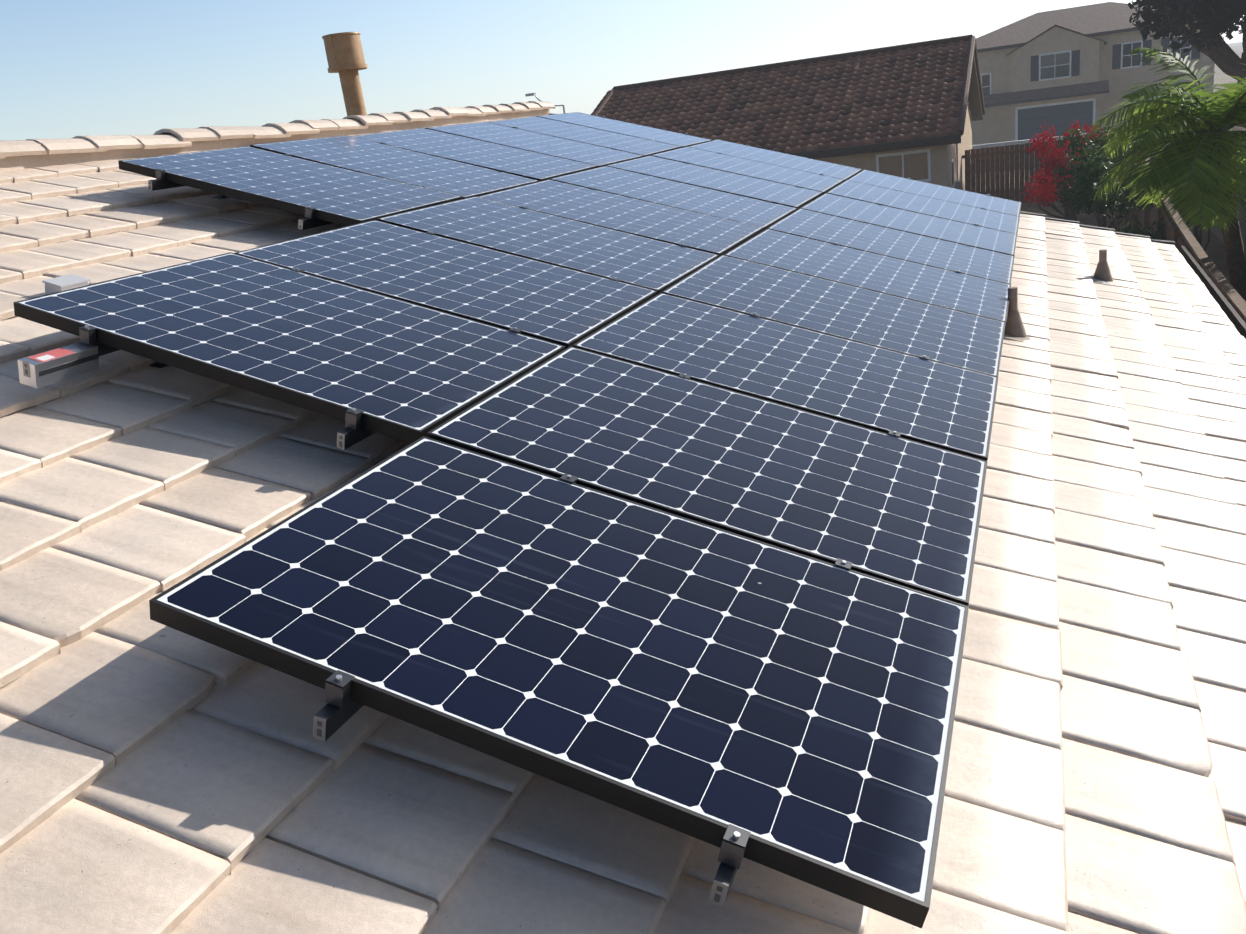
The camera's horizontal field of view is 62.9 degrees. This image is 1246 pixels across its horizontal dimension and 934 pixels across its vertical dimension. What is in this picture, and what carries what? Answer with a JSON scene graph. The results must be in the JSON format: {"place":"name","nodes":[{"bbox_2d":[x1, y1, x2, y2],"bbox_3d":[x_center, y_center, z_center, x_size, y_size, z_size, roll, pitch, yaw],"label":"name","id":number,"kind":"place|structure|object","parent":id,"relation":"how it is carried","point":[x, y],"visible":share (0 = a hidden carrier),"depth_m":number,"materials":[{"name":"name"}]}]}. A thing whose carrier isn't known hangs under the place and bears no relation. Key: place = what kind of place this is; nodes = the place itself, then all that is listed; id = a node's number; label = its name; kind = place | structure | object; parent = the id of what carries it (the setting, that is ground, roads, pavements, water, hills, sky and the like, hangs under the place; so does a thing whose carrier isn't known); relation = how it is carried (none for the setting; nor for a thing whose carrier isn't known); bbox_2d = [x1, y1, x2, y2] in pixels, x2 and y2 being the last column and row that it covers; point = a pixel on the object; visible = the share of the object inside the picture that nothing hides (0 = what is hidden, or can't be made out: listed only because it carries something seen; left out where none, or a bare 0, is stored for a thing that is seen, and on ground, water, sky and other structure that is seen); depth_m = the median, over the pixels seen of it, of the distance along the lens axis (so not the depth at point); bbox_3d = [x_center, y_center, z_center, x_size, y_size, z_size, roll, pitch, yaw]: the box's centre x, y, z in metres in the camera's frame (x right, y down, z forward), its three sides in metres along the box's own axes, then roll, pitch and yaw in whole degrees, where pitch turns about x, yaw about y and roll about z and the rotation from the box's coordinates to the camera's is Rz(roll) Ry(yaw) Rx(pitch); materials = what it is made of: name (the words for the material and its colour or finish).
{"place":"outdoors","nodes":[
{"label":"outdoors","id":0,"kind":"place"},
{"bbox_2d":[0,0,1243,140],"label":"sky","id":1,"kind":"structure","parent":0,"point":[69,68],"materials":[{"name":"blue"}]},
{"bbox_2d":[980,42,1242,281],"bbox_3d":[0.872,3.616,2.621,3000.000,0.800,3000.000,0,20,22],"label":"ground","id":2,"kind":"structure","parent":0,"point":[1215,252],"depth_m":27.12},
{"bbox_2d":[593,35,985,189],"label":"neighbour house","id":3,"kind":"structure","parent":2,"relation":"on","point":[939,160],"depth_m":27.37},
{"bbox_2d":[590,40,968,152],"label":"neighbour roof","id":4,"kind":"structure","parent":3,"relation":"attached to","point":[899,95],"depth_m":29.68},
{"bbox_2d":[1022,120,1116,219],"bbox_3d":[11.694,-7.724,26.649,2.385,2.472,2.078,0,20,22],"label":"bougainvillea","id":5,"kind":"object","parent":2,"relation":"on","point":[1044,185],"depth_m":26.51,"materials":[{"name":"plant"}]},
{"bbox_2d":[1039,120,1090,166],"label":"bougainvillea canes","id":6,"kind":"object","parent":5,"relation":"attached to","point":[1065,134],"visible":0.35,"depth_m":26.41,"materials":[{"name":"brown plant"}]},
{"bbox_2d":[972,124,1169,173],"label":"street wall","id":7,"kind":"structure","parent":2,"relation":"on","point":[1009,143],"depth_m":43.47,"materials":[{"name":"beige concrete"}]},
{"bbox_2d":[972,2,1214,144],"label":"two storey house","id":8,"kind":"structure","parent":2,"relation":"on","point":[1060,70],"depth_m":57.67,"materials":[{"name":"beige paint"}]},
{"bbox_2d":[1051,126,1154,229],"bbox_3d":[10.789,-6.377,22.927,2.167,2.550,1.751,0,20,22],"label":"shrub","id":9,"kind":"object","parent":2,"relation":"on","point":[1074,143],"depth_m":22.85,"materials":[{"name":"green plant"}]},
{"bbox_2d":[962,135,1245,322],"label":"yard fences","id":10,"kind":"object","parent":2,"relation":"on","point":[993,162],"visible":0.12,"depth_m":30.84,"materials":[{"name":"brown wood"}]},
{"bbox_2d":[1064,143,1168,239],"bbox_3d":[8.569,-4.086,17.641,1.830,2.982,1.716,0,20,22],"label":"shrub","id":11,"kind":"object","parent":2,"relation":"on","point":[1089,180],"depth_m":17.44,"materials":[{"name":"green plant"}]},
{"bbox_2d":[1088,46,1245,301],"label":"queen palm","id":12,"kind":"object","parent":2,"relation":"on","point":[1175,161],"depth_m":12.39,"materials":[{"name":"green plant"}]},
{"bbox_2d":[1127,0,1245,83],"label":"dark tree","id":13,"kind":"object","parent":2,"relation":"on","point":[1222,16],"depth_m":29.92,"materials":[{"name":"green plant"}]},
{"bbox_2d":[1168,130,1237,250],"bbox_3d":[11.072,-5.261,19.871,1.486,2.730,1.492,0,20,22],"label":"shrub","id":14,"kind":"object","parent":2,"relation":"on","point":[1197,236],"depth_m":20.02,"materials":[{"name":"green plant"}]},
{"bbox_2d":[1180,246,1245,338],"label":"gutter","id":15,"kind":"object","parent":2,"relation":"on","point":[1233,316],"depth_m":8.28,"materials":[{"name":"paint"}]},
{"bbox_2d":[0,101,555,158],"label":"ridge tiles","id":16,"kind":"object","parent":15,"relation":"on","point":[173,138],"visible":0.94,"depth_m":7.32,"materials":[{"name":"tile"}]},
{"bbox_2d":[322,32,367,115],"bbox_3d":[-2.579,-3.546,9.737,0.370,1.086,0.370,0,20,22],"label":"chimney pipe","id":17,"kind":"object","parent":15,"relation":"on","point":[345,56],"visible":0.65,"depth_m":9.54,"materials":[{"name":"metal"}]},
{"bbox_2d":[549,113,1174,244],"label":"rake trim","id":18,"kind":"structure","parent":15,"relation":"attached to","point":[1110,229],"depth_m":10.50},
{"bbox_2d":[1166,126,1245,257],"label":"neighbour house","id":19,"kind":"structure","parent":0,"point":[1217,231],"depth_m":19.10,"materials":[{"name":"beige paint"}]},
{"bbox_3d":[-0.311,-0.675,4.975,7.070,0.120,14.560,17,26,15],"label":"roof deck","id":20,"kind":"object","parent":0,"visible":0},
{"bbox_2d":[0,115,1245,933],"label":"roof tiles","id":21,"kind":"object","parent":20,"relation":"on","point":[159,778],"visible":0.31,"depth_m":2.37,"materials":[{"name":"tile"}]},
{"bbox_2d":[42,274,89,294],"bbox_3d":[-2.213,-0.720,4.075,0.095,0.062,0.165,17,26,15],"label":"junction box","id":22,"kind":"object","parent":21,"relation":"on","point":[62,283],"visible":0.73,"depth_m":4.03,"materials":[{"name":"grey plastic"}]},
{"bbox_2d":[0,109,549,171],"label":"ridge mortar","id":23,"kind":"object","parent":21,"relation":"on","point":[8,163],"visible":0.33,"depth_m":7.25,"materials":[{"name":"concrete"}]},
{"bbox_2d":[18,116,989,907],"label":"rails and clamps","id":24,"kind":"object","parent":21,"relation":"on","point":[336,712],"visible":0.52,"depth_m":3.06,"materials":[{"name":"grey metal"}]},
{"bbox_2d":[13,252,565,442],"bbox_3d":[-1.127,-0.484,3.648,1.559,0.047,1.046,17,26,15],"label":"solar panel","id":25,"kind":"object","parent":24,"relation":"attached to","point":[405,371],"visible":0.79,"depth_m":3.50,"materials":[{"name":"blue"}]},
{"bbox_2d":[118,146,462,225],"bbox_3d":[-1.859,-1.623,5.831,1.559,0.047,1.046,17,26,16],"label":"solar panel","id":26,"kind":"object","parent":24,"relation":"attached to","point":[336,195],"visible":0.79,"depth_m":5.69,"materials":[{"name":"blue"}]},
{"bbox_2d":[250,135,539,198],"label":"solar panel","id":27,"kind":"object","parent":24,"relation":"attached to","point":[465,180],"visible":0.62,"depth_m":6.70,"materials":[{"name":"blue"}]},
{"bbox_2d":[235,220,657,348],"bbox_3d":[-0.744,-0.848,4.572,1.559,0.047,1.046,17,26,15],"label":"solar panel","id":28,"kind":"object","parent":24,"relation":"attached to","point":[566,307],"visible":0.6,"depth_m":4.48,"materials":[{"name":"blue"}]},
{"bbox_2d":[352,128,597,180],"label":"solar panel","id":29,"kind":"object","parent":24,"relation":"attached to","point":[514,161],"visible":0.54,"depth_m":7.63,"materials":[{"name":"blue"}]},
{"bbox_2d":[426,122,643,166],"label":"solar panel","id":30,"kind":"object","parent":24,"relation":"attached to","point":[599,156],"visible":0.62,"depth_m":8.56,"materials":[{"name":"blue"}]},
{"bbox_2d":[377,196,718,294],"bbox_3d":[-0.365,-1.215,5.501,1.559,0.047,1.046,17,25,15],"label":"solar panel","id":31,"kind":"object","parent":24,"relation":"attached to","point":[640,261],"visible":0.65,"depth_m":5.42,"materials":[{"name":"blue"}]},
{"bbox_2d":[149,436,968,928],"bbox_3d":[-0.048,0.328,2.298,1.559,0.046,1.046,17,25,15],"label":"solar panel","id":32,"kind":"object","parent":24,"relation":"attached to","point":[791,712],"visible":0.98,"depth_m":2.11,"materials":[{"name":"blue"}]},
{"bbox_2d":[489,116,681,156],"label":"solar panel","id":33,"kind":"object","parent":24,"relation":"attached to","point":[603,138],"visible":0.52,"depth_m":9.50,"materials":[{"name":"blue"}]},
{"bbox_2d":[478,179,763,255],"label":"solar panel","id":34,"kind":"object","parent":24,"relation":"attached to","point":[719,236],"visible":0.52,"depth_m":6.36,"materials":[{"name":"blue"}]},
{"bbox_2d":[538,112,712,147],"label":"solar panel","id":35,"kind":"object","parent":24,"relation":"attached to","point":[634,130],"visible":0.58,"depth_m":10.43,"materials":[{"name":"blue"}]},
{"bbox_2d":[550,166,796,229],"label":"solar panel","id":36,"kind":"object","parent":24,"relation":"attached to","point":[707,201],"visible":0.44,"depth_m":7.29,"materials":[{"name":"blue"}]},
{"bbox_2d":[427,346,987,605],"bbox_3d":[0.331,-0.039,3.225,1.559,0.047,1.046,17,26,15],"label":"solar panel","id":37,"kind":"object","parent":24,"relation":"attached to","point":[889,508],"visible":0.79,"depth_m":3.10,"materials":[{"name":"blue"}]},
{"bbox_2d":[606,156,822,209],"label":"solar panel","id":38,"kind":"object","parent":24,"relation":"attached to","point":[743,185],"visible":0.69,"depth_m":8.22,"materials":[{"name":"blue"}]},
{"bbox_2d":[651,147,844,193],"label":"solar panel","id":39,"kind":"object","parent":24,"relation":"attached to","point":[824,184],"visible":0.62,"depth_m":9.16,"materials":[{"name":"blue"}]},
{"bbox_2d":[688,139,861,180],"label":"solar panel","id":40,"kind":"object","parent":24,"relation":"attached to","point":[845,173],"visible":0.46,"depth_m":10.10,"materials":[{"name":"blue"}]},
{"bbox_2d":[573,293,997,460],"bbox_3d":[0.710,-0.406,4.154,1.559,0.046,1.046,17,25,15],"label":"solar panel","id":41,"kind":"object","parent":24,"relation":"attached to","point":[931,403],"visible":0.79,"depth_m":4.05,"materials":[{"name":"blue"}]},
{"bbox_2d":[662,255,1005,376],"bbox_3d":[1.087,-0.772,5.078,1.559,0.047,1.046,17,26,15],"label":"solar panel","id":42,"kind":"object","parent":24,"relation":"attached to","point":[964,340],"visible":0.71,"depth_m":5.00,"materials":[{"name":"blue"}]},
{"bbox_2d":[724,229,1010,324],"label":"solar panel","id":43,"kind":"object","parent":24,"relation":"attached to","point":[966,293],"visible":0.71,"depth_m":5.94,"materials":[{"name":"blue"}]},
{"bbox_2d":[767,208,1014,283],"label":"solar panel","id":44,"kind":"object","parent":24,"relation":"attached to","point":[933,252],"visible":0.71,"depth_m":6.87,"materials":[{"name":"blue"}]},
{"bbox_2d":[801,193,1016,255],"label":"solar panel","id":45,"kind":"object","parent":24,"relation":"attached to","point":[990,239],"visible":0.73,"depth_m":7.80,"materials":[{"name":"blue"}]},
{"bbox_2d":[827,180,1019,233],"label":"solar panel","id":46,"kind":"object","parent":24,"relation":"attached to","point":[972,215],"visible":0.67,"depth_m":8.74,"materials":[{"name":"blue"}]},
{"bbox_2d":[848,169,1020,215],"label":"solar panel","id":47,"kind":"object","parent":24,"relation":"attached to","point":[969,198],"visible":0.67,"depth_m":9.69,"materials":[{"name":"blue"}]},
{"bbox_2d":[1003,287,1029,341],"bbox_3d":[2.244,-0.878,5.909,0.356,0.324,0.320,0,20,22],"label":"plumbing vent","id":48,"kind":"object","parent":21,"relation":"on","point":[1014,329],"visible":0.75,"depth_m":5.87,"materials":[{"name":"paint"}]},
{"bbox_2d":[1092,249,1112,283],"bbox_3d":[3.729,-1.551,7.958,0.356,0.284,0.320,0,20,22],"label":"plumbing vent","id":49,"kind":"object","parent":21,"relation":"on","point":[1102,274],"visible":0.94,"depth_m":7.91,"materials":[{"name":"metal"}]},
{"bbox_3d":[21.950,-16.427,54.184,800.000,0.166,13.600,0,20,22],"label":"street","id":50,"kind":"structure","parent":0,"visible":0},
{"bbox_2d":[525,93,564,112],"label":"street lamp","id":51,"kind":"object","parent":50,"relation":"on","point":[530,94],"visible":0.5,"depth_m":63.56,"materials":[{"name":"silver metal"}]}
]}

